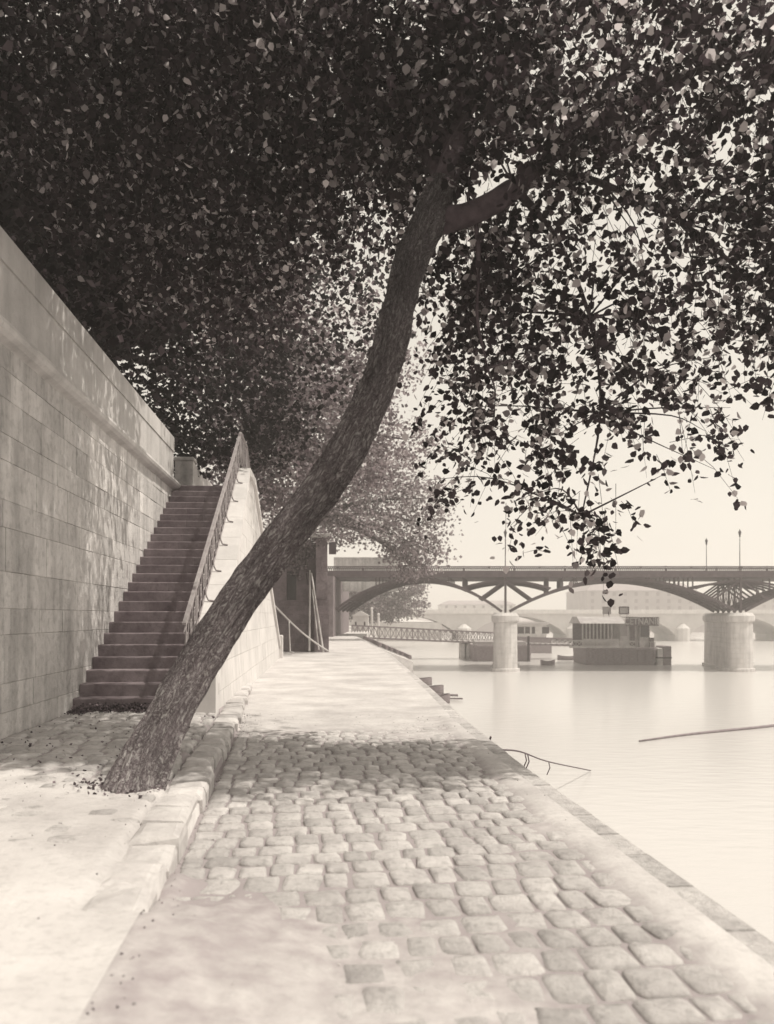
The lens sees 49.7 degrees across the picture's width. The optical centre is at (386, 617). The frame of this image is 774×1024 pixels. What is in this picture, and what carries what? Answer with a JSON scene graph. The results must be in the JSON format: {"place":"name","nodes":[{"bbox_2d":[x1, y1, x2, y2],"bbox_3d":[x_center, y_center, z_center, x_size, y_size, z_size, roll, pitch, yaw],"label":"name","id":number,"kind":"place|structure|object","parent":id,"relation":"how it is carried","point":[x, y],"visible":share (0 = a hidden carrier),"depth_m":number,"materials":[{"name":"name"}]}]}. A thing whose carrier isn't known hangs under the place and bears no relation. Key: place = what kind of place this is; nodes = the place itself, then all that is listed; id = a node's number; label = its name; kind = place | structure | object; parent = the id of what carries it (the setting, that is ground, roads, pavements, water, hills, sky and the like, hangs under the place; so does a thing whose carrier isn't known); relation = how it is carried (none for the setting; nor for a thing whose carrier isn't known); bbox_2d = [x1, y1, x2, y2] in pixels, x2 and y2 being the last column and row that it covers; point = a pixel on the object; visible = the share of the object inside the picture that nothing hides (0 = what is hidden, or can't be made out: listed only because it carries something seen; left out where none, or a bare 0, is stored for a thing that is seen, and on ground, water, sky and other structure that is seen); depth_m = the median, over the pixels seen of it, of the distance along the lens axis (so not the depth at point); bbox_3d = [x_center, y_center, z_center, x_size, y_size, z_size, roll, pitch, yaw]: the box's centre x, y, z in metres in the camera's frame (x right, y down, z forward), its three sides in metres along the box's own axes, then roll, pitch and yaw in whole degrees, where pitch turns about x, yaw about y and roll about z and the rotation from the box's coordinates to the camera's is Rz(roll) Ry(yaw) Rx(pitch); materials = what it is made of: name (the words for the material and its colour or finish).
{"place":"outdoors","nodes":[
{"label":"outdoors","id":0,"kind":"place"},
{"bbox_2d":[0,695,248,1023],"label":"platform ground","id":1,"kind":"structure","parent":0,"point":[57,957],"depth_m":4.17,"materials":[{"name":"grey stone"}]},
{"bbox_2d":[0,711,216,842],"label":"platform cobbles","id":2,"kind":"object","parent":1,"relation":"on","point":[19,748],"visible":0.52,"depth_m":8.63,"materials":[{"name":"stone"}]},
{"bbox_2d":[0,226,180,739],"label":"embankment wall","id":3,"kind":"structure","parent":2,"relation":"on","point":[89,482],"depth_m":11.41,"materials":[{"name":"stone"}]},
{"bbox_2d":[1,701,217,798],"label":"leaf litter","id":4,"kind":"object","parent":2,"relation":"on","point":[117,707],"visible":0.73,"depth_m":11.74,"materials":[{"name":"black plant"}]},
{"bbox_2d":[73,485,232,710],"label":"stone staircase","id":5,"kind":"structure","parent":2,"relation":"on","point":[141,648],"depth_m":14.77,"materials":[{"name":"grey stone"}]},
{"bbox_2d":[0,0,773,793],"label":"leaning tree","id":6,"kind":"object","parent":1,"relation":"on","point":[426,134],"visible":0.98,"depth_m":8.47,"materials":[{"name":"black plant"}]},
{"bbox_2d":[361,638,412,672],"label":"slipway","id":7,"kind":"structure","parent":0,"point":[406,663],"depth_m":47.57,"materials":[{"name":"stone"}]},
{"bbox_2d":[363,636,381,646],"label":"timber beam","id":8,"kind":"structure","parent":7,"relation":"on","point":[377,643],"depth_m":56.05,"materials":[{"name":"grey wood"}]},
{"bbox_2d":[403,652,411,658],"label":"timber beam","id":9,"kind":"structure","parent":7,"relation":"on","point":[406,655],"depth_m":54.83,"materials":[{"name":"grey wood"}]},
{"bbox_2d":[5,0,773,618],"label":"sky","id":10,"kind":"structure","parent":0,"point":[678,532],"materials":[{"name":"white"}]},
{"bbox_2d":[343,619,441,640],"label":"bank","id":11,"kind":"structure","parent":0,"point":[409,623],"depth_m":150.20,"materials":[{"name":"grey stone"}]},
{"bbox_2d":[327,576,348,636],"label":"abutment wall","id":12,"kind":"structure","parent":11,"relation":"on","point":[338,621],"depth_m":67.89,"materials":[{"name":"stone"}]},
{"bbox_2d":[334,557,397,590],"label":"shore parapet","id":13,"kind":"structure","parent":12,"relation":"on","point":[354,561],"depth_m":77.00,"materials":[{"name":"stone"}]},
{"bbox_2d":[352,611,369,630],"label":"white hut","id":14,"kind":"object","parent":11,"relation":"on","point":[360,618],"visible":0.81,"depth_m":92.00,"materials":[{"name":"stone"}]},
{"bbox_2d":[370,607,372,634],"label":"white post","id":15,"kind":"object","parent":11,"relation":"on","point":[371,608],"visible":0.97,"depth_m":93.89,"materials":[{"name":"paint"}]},
{"bbox_2d":[377,613,379,634],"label":"white post","id":16,"kind":"object","parent":11,"relation":"on","point":[378,619],"visible":0.9,"depth_m":93.95,"materials":[{"name":"paint"}]},
{"bbox_2d":[349,569,431,624],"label":"tree","id":17,"kind":"object","parent":11,"relation":"on","point":[389,607],"visible":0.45,"depth_m":116.24,"materials":[{"name":"grey plant"}]},
{"bbox_2d":[76,634,773,1023],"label":"quay ground","id":18,"kind":"structure","parent":0,"point":[192,960],"depth_m":3.89,"materials":[{"name":"grey stone"}]},
{"bbox_2d":[81,683,251,913],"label":"kerb","id":19,"kind":"structure","parent":18,"relation":"on","point":[160,836],"depth_m":5.59,"materials":[{"name":"stone"}]},
{"bbox_2d":[195,468,282,714],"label":"stair wall","id":20,"kind":"structure","parent":18,"relation":"on","point":[255,654],"depth_m":17.99,"materials":[{"name":"stone"}]},
{"bbox_2d":[182,432,249,643],"bbox_3d":[-3.577,-1.824,21.211,0.180,5.401,18.365,0,0,-4],"label":"iron railing","id":21,"kind":"object","parent":20,"relation":"on","point":[224,494],"visible":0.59,"depth_m":15.49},
{"bbox_2d":[275,605,328,652],"bbox_3d":[-3.305,0.457,33.436,0.346,1.986,3.585,0,0,32],"label":"handrail","id":22,"kind":"object","parent":18,"relation":"on","point":[289,621],"visible":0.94,"depth_m":32.88,"materials":[{"name":"grey metal"}]},
{"bbox_2d":[273,533,335,651],"bbox_3d":[-4.293,-0.990,36.527,4.120,5.180,2.100,0,0,-4],"label":"bridge abutment","id":23,"kind":"object","parent":18,"relation":"on","point":[291,595],"visible":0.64,"depth_m":36.09,"materials":[{"name":"stone"}]},
{"bbox_2d":[287,572,295,599],"bbox_3d":[-4.173,-1.373,36.664,0.410,1.245,0.035,0,0,-4],"label":"window","id":24,"kind":"structure","parent":23,"relation":"in","point":[291,580],"depth_m":36.65,"materials":[{"name":"grey glass"}]},
{"bbox_2d":[288,529,334,584],"bbox_3d":[-3.267,-2.584,35.901,2.078,2.373,1.345,0,0,-4],"label":"ivy","id":25,"kind":"object","parent":23,"relation":"attached to","point":[295,564],"visible":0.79,"depth_m":35.91,"materials":[{"name":"grey plant"}]},
{"bbox_2d":[308,570,310,650],"bbox_3d":[-3.295,-0.297,35.543,0.090,3.466,0.776,0,0,-4],"label":"wooden pole","id":26,"kind":"object","parent":18,"relation":"on","point":[309,608],"visible":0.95,"depth_m":35.55,"materials":[{"name":"paint"}]},
{"bbox_2d":[312,589,319,649],"bbox_3d":[-3.022,0.081,35.398,0.056,2.571,0.918,0,0,-23],"label":"wooden pole","id":27,"kind":"object","parent":18,"relation":"on","point":[315,620],"visible":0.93,"depth_m":35.35,"materials":[{"name":"paint"}]},
{"bbox_2d":[311,573,323,651],"bbox_3d":[-2.934,-0.224,35.298,0.087,3.358,1.226,0,0,-30],"label":"wooden pole","id":28,"kind":"object","parent":18,"relation":"on","point":[317,613],"visible":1,"depth_m":35.23,"materials":[{"name":"paint"}]},
{"bbox_2d":[176,720,772,1023],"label":"cobbled path","id":29,"kind":"structure","parent":0,"point":[662,991],"depth_m":4.84,"materials":[{"name":"stone"}]},
{"bbox_2d":[11,713,597,1014],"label":"fallen leaves","id":30,"kind":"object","parent":29,"relation":"on","point":[134,1003],"depth_m":5.80,"materials":[{"name":"grey plant"}]},
{"bbox_2d":[413,619,703,631],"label":"bank","id":31,"kind":"structure","parent":0,"point":[488,627],"depth_m":240.00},
{"bbox_2d":[437,601,516,609],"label":"river building","id":32,"kind":"structure","parent":31,"relation":"on","point":[465,605],"depth_m":320.00,"materials":[{"name":"stone"}]},
{"bbox_2d":[566,583,697,620],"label":"river building","id":33,"kind":"structure","parent":31,"relation":"on","point":[590,597],"depth_m":260.00,"materials":[{"name":"stone"}]},
{"bbox_2d":[696,593,773,609],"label":"river building","id":34,"kind":"structure","parent":31,"relation":"on","point":[768,605],"depth_m":290.00,"materials":[{"name":"stone"}]},
{"bbox_2d":[378,632,773,942],"bbox_3d":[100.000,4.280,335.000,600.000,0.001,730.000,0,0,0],"label":"river","id":35,"kind":"structure","parent":0,"point":[697,811],"depth_m":28.37,"materials":[{"name":"grey liquid"}]},
{"bbox_2d":[419,677,431,684],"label":"stair step","id":36,"kind":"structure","parent":35,"relation":"on","point":[427,680],"depth_m":52.73,"materials":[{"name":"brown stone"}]},
{"bbox_2d":[429,685,443,693],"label":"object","id":37,"kind":"object","parent":35,"relation":"on","point":[438,689],"visible":0.06,"depth_m":46.71,"materials":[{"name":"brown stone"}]},
{"bbox_2d":[438,693,449,702],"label":"stair step","id":38,"kind":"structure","parent":35,"relation":"on","point":[445,697],"depth_m":41.49,"materials":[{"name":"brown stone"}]},
{"bbox_2d":[351,625,571,658],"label":"landing footbridge","id":39,"kind":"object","parent":35,"relation":"in","point":[464,651],"visible":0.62,"depth_m":84.98,"materials":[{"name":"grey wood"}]},
{"bbox_2d":[469,636,530,661],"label":"moored barge","id":40,"kind":"object","parent":35,"relation":"on","point":[481,651],"visible":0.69,"depth_m":80.99,"materials":[{"name":"grey wood"}]},
{"bbox_2d":[517,622,551,652],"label":"barge cabin","id":41,"kind":"object","parent":35,"relation":"on","point":[533,629],"visible":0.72,"depth_m":99.96,"materials":[{"name":"paint"}]},
{"bbox_2d":[518,627,523,633],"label":"window","id":42,"kind":"structure","parent":41,"relation":"in","point":[520,629],"depth_m":99.95,"materials":[{"name":"grey glass"}]},
{"bbox_2d":[525,627,529,633],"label":"window","id":43,"kind":"structure","parent":41,"relation":"in","point":[527,629],"depth_m":99.95,"materials":[{"name":"grey glass"}]},
{"bbox_2d":[542,627,548,633],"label":"window","id":44,"kind":"structure","parent":41,"relation":"in","point":[545,630],"depth_m":99.95,"materials":[{"name":"grey glass"}]},
{"bbox_2d":[540,660,554,664],"bbox_3d":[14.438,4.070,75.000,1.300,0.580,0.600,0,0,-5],"label":"rowing boat","id":45,"kind":"object","parent":35,"relation":"on","point":[543,662],"visible":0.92,"depth_m":74.77,"materials":[{"name":"grey wood"}]},
{"bbox_2d":[327,529,773,671],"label":"iron footbridge","id":46,"kind":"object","parent":35,"relation":"in","point":[728,641],"visible":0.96,"depth_m":66.44,"materials":[{"name":"metal"}]},
{"bbox_2d":[349,610,773,640],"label":"stone bridge","id":47,"kind":"structure","parent":35,"relation":"in","point":[678,625],"depth_m":150.00,"materials":[{"name":"grey stone"}]},
{"bbox_2d":[353,635,773,966],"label":"quay wall","id":48,"kind":"structure","parent":35,"relation":"in","point":[748,936],"depth_m":5.25,"materials":[{"name":"stone"}]},
{"bbox_2d":[489,736,590,774],"bbox_3d":[3.232,2.866,16.844,0.520,2.799,13.598,0,0,19],"label":"fallen tree branch","id":49,"kind":"object","parent":48,"relation":"attached to","point":[528,755],"visible":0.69,"depth_m":16.06,"materials":[{"name":"wood"},{"name":"bark"}]},
{"bbox_2d":[557,655,573,659],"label":"rowing boat","id":50,"kind":"object","parent":35,"relation":"on","point":[559,657],"visible":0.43,"depth_m":83.74,"materials":[{"name":"grey wood"}]},
{"bbox_2d":[569,640,656,664],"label":"landing barge","id":51,"kind":"object","parent":35,"relation":"on","point":[610,655],"visible":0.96,"depth_m":74.75,"materials":[{"name":"grey wood"}]},
{"bbox_2d":[569,606,659,646],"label":"waiting house","id":52,"kind":"structure","parent":51,"relation":"on","point":[636,629],"depth_m":75.82,"materials":[{"name":"paint"}]},
{"bbox_2d":[621,625,626,635],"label":"window","id":53,"kind":"structure","parent":52,"relation":"in","point":[623,627],"depth_m":75.71,"materials":[{"name":"grey glass"}]},
{"bbox_2d":[630,626,634,645],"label":"door","id":54,"kind":"structure","parent":52,"relation":"in","point":[632,628],"depth_m":76.30,"materials":[{"name":"grey wood"}]},
{"bbox_2d":[640,626,648,636],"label":"window","id":55,"kind":"structure","parent":52,"relation":"in","point":[644,630],"depth_m":75.71,"materials":[{"name":"grey glass"}]},
{"bbox_2d":[649,638,653,646],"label":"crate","id":56,"kind":"object","parent":51,"relation":"on","point":[651,640],"visible":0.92,"depth_m":75.33,"materials":[{"name":"grey wood"}]},
{"bbox_2d":[655,648,662,664],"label":"mooring dolphin","id":57,"kind":"object","parent":35,"relation":"in","point":[659,656],"visible":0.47,"depth_m":74.83,"materials":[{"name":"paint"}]},
{"bbox_2d":[656,645,671,664],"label":"mooring dolphin","id":58,"kind":"object","parent":35,"relation":"in","point":[667,657],"visible":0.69,"depth_m":74.83,"materials":[{"name":"grey wood"}]},
{"bbox_2d":[639,724,773,741],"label":"floating boom","id":59,"kind":"object","parent":35,"relation":"on","point":[724,730],"visible":1,"depth_m":30.95,"materials":[{"name":"grey wood"}]},
{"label":"street","id":60,"kind":"structure","parent":0,"visible":0},
{"bbox_2d":[0,1,187,232],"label":"street tree","id":61,"kind":"object","parent":60,"relation":"on","point":[6,45],"visible":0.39,"depth_m":9.63,"materials":[{"name":"black plant"}]},
{"bbox_2d":[2,77,316,364],"bbox_3d":[-10.262,-10.548,28.528,15.311,14.752,14.742,0,0,0],"label":"street tree","id":62,"kind":"object","parent":60,"relation":"on","point":[81,318],"visible":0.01,"depth_m":24.62,"materials":[{"name":"black plant"}]},
{"bbox_2d":[0,0,341,374],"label":"street tree","id":63,"kind":"object","parent":60,"relation":"on","point":[20,220],"visible":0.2,"depth_m":13.99,"materials":[{"name":"black plant"}]},
{"bbox_2d":[174,457,212,485],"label":"parapet wall","id":64,"kind":"structure","parent":60,"relation":"on","point":[186,471],"depth_m":23.09,"materials":[{"name":"stone"}]},
{"bbox_2d":[0,0,427,478],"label":"street tree","id":65,"kind":"object","parent":60,"relation":"on","point":[192,439],"visible":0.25,"depth_m":22.84,"materials":[{"name":"black plant"}]},
{"bbox_2d":[170,251,453,527],"bbox_3d":[-3.295,-9.163,34.022,11.320,12.128,8.659,0,0,-33],"label":"street tree","id":66,"kind":"object","parent":60,"relation":"on","point":[268,489],"visible":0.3,"depth_m":32.44,"materials":[{"name":"grey plant"}]},
{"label":"terrace","id":67,"kind":"structure","parent":0,"visible":0},
{"bbox_2d":[262,415,463,585],"bbox_3d":[-1.875,-7.703,53.746,14.018,11.358,8.815,0,0,0],"label":"street tree","id":68,"kind":"object","parent":67,"relation":"on","point":[353,522],"visible":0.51,"depth_m":53.57,"materials":[{"name":"grey plant"}]}
]}

